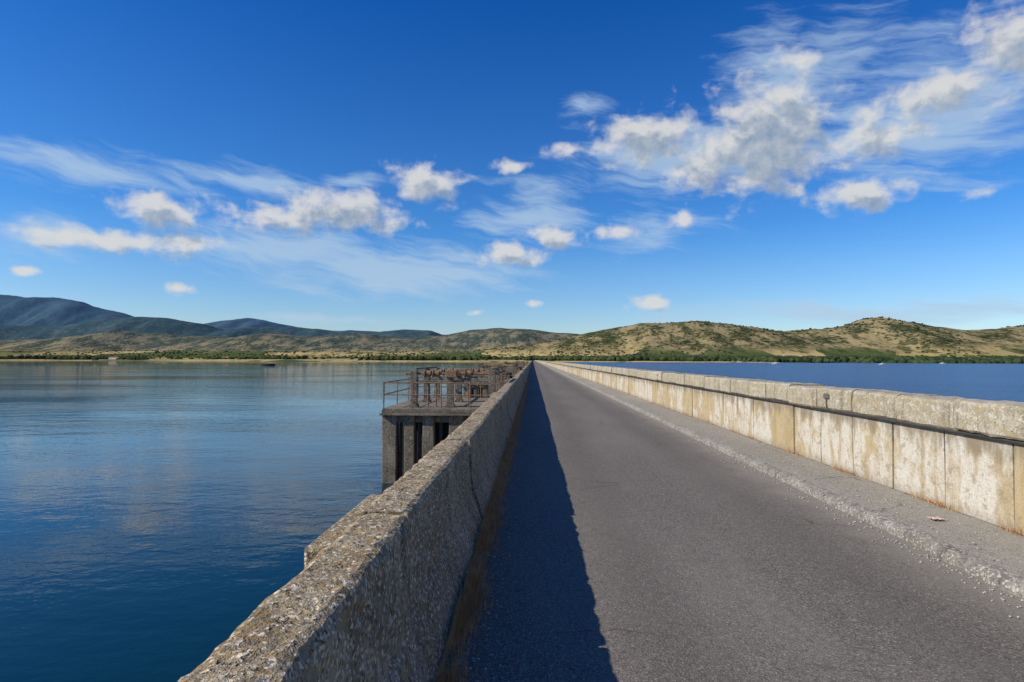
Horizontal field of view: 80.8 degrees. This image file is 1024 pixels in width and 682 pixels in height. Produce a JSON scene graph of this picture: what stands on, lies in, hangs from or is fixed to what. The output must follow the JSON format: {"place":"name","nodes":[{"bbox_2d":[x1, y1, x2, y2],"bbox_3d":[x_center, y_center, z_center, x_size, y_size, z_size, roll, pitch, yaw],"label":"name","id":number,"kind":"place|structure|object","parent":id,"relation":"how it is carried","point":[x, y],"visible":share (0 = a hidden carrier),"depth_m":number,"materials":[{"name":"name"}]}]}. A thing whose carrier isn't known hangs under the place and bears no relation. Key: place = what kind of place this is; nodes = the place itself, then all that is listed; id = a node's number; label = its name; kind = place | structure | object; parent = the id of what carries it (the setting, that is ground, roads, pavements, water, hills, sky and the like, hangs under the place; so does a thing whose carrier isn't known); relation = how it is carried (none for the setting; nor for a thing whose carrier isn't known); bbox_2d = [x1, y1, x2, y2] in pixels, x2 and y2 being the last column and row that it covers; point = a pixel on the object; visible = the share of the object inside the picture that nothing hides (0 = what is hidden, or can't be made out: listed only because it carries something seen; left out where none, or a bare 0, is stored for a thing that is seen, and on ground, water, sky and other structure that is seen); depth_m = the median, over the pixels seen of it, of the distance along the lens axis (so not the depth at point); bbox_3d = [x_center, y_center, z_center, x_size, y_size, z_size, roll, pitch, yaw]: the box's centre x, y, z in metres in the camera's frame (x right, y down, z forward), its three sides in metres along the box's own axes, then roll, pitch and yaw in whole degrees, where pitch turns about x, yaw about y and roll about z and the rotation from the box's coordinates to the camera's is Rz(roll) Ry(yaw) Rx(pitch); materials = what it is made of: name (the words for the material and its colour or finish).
{"place":"outdoors","nodes":[
{"label":"outdoors","id":0,"kind":"place"},
{"bbox_2d":[0,361,1023,681],"bbox_3d":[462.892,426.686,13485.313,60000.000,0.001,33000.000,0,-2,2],"label":"water","id":1,"kind":"structure","parent":0,"point":[164,521],"depth_m":21.13,"materials":[{"name":"blue liquid"}]},
{"bbox_2d":[379,366,507,482],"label":"sluice gate","id":2,"kind":"structure","parent":1,"relation":"in","point":[422,429],"depth_m":21.12,"materials":[{"name":"concrete"}]},
{"bbox_2d":[469,363,519,396],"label":"sluice gate","id":3,"kind":"structure","parent":1,"relation":"in","point":[513,369],"depth_m":46.59,"materials":[{"name":"concrete"}]},
{"bbox_2d":[502,362,525,378],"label":"sluice gate","id":4,"kind":"structure","parent":1,"relation":"in","point":[523,364],"depth_m":90.56,"materials":[{"name":"concrete"}]},
{"bbox_2d":[516,361,527,369],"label":"sluice gate","id":5,"kind":"structure","parent":1,"relation":"in","point":[520,367],"depth_m":160.48,"materials":[{"name":"concrete"}]},
{"bbox_2d":[0,295,1023,362],"bbox_3d":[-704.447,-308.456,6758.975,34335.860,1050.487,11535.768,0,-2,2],"label":"hills","id":6,"kind":"structure","parent":0,"point":[44,325],"depth_m":2643.43,"materials":[{"name":"green plant"}]},
{"bbox_2d":[1,316,1021,359],"bbox_3d":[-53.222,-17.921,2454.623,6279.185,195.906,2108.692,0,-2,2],"label":"hillside scrub","id":7,"kind":"object","parent":6,"relation":"on","point":[349,356],"visible":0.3,"depth_m":2373.02,"materials":[{"name":"green plant"}]},
{"bbox_2d":[0,355,1023,363],"bbox_3d":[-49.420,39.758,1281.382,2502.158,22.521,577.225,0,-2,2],"label":"shoreline trees","id":8,"kind":"object","parent":6,"relation":"on","point":[906,359],"visible":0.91,"depth_m":1206.22,"materials":[{"name":"green plant"}]},
{"bbox_2d":[0,0,1023,334],"label":"sky","id":9,"kind":"structure","parent":0,"point":[444,167],"materials":[{"name":"blue"}]},
{"bbox_2d":[462,361,1023,681],"bbox_3d":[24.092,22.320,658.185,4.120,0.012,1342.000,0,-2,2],"label":"road","id":10,"kind":"structure","parent":0,"point":[649,550],"depth_m":4.63,"materials":[{"name":"grey asphalt"}]},
{"bbox_2d":[436,377,528,681],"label":"soil verge","id":11,"kind":"structure","parent":10,"relation":"on","point":[463,656],"depth_m":3.58,"materials":[{"name":"brown soil"}]},
{"bbox_2d":[430,380,1023,681],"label":"dry grass","id":12,"kind":"structure","parent":11,"relation":"on","point":[469,596],"depth_m":4.81,"materials":[{"name":"brown plant"}]},
{"bbox_2d":[465,392,1023,681],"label":"gravel","id":13,"kind":"structure","parent":0,"point":[927,556],"depth_m":5.87,"materials":[{"name":"grey gravel"}]},
{"bbox_2d":[536,361,1023,598],"bbox_3d":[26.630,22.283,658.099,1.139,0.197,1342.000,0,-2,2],"label":"pavement","id":14,"kind":"structure","parent":0,"point":[1005,573],"depth_m":6.65,"materials":[{"name":"concrete"}]},
{"bbox_3d":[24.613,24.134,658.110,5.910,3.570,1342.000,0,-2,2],"label":"causeway","id":15,"kind":"object","parent":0,"visible":0},
{"bbox_2d":[180,361,531,681],"bbox_3d":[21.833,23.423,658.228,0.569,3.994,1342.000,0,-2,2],"label":"concrete parapet","id":16,"kind":"structure","parent":15,"relation":"on","point":[371,591],"depth_m":2.86,"materials":[{"name":"grey concrete"}]},
{"bbox_2d":[535,360,1023,534],"bbox_3d":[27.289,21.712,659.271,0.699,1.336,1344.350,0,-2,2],"label":"concrete parapet","id":17,"kind":"structure","parent":15,"relation":"on","point":[965,456],"depth_m":7.62,"materials":[{"name":"concrete"},{"name":"stained plaster"},{"name":"metal"}]}
]}

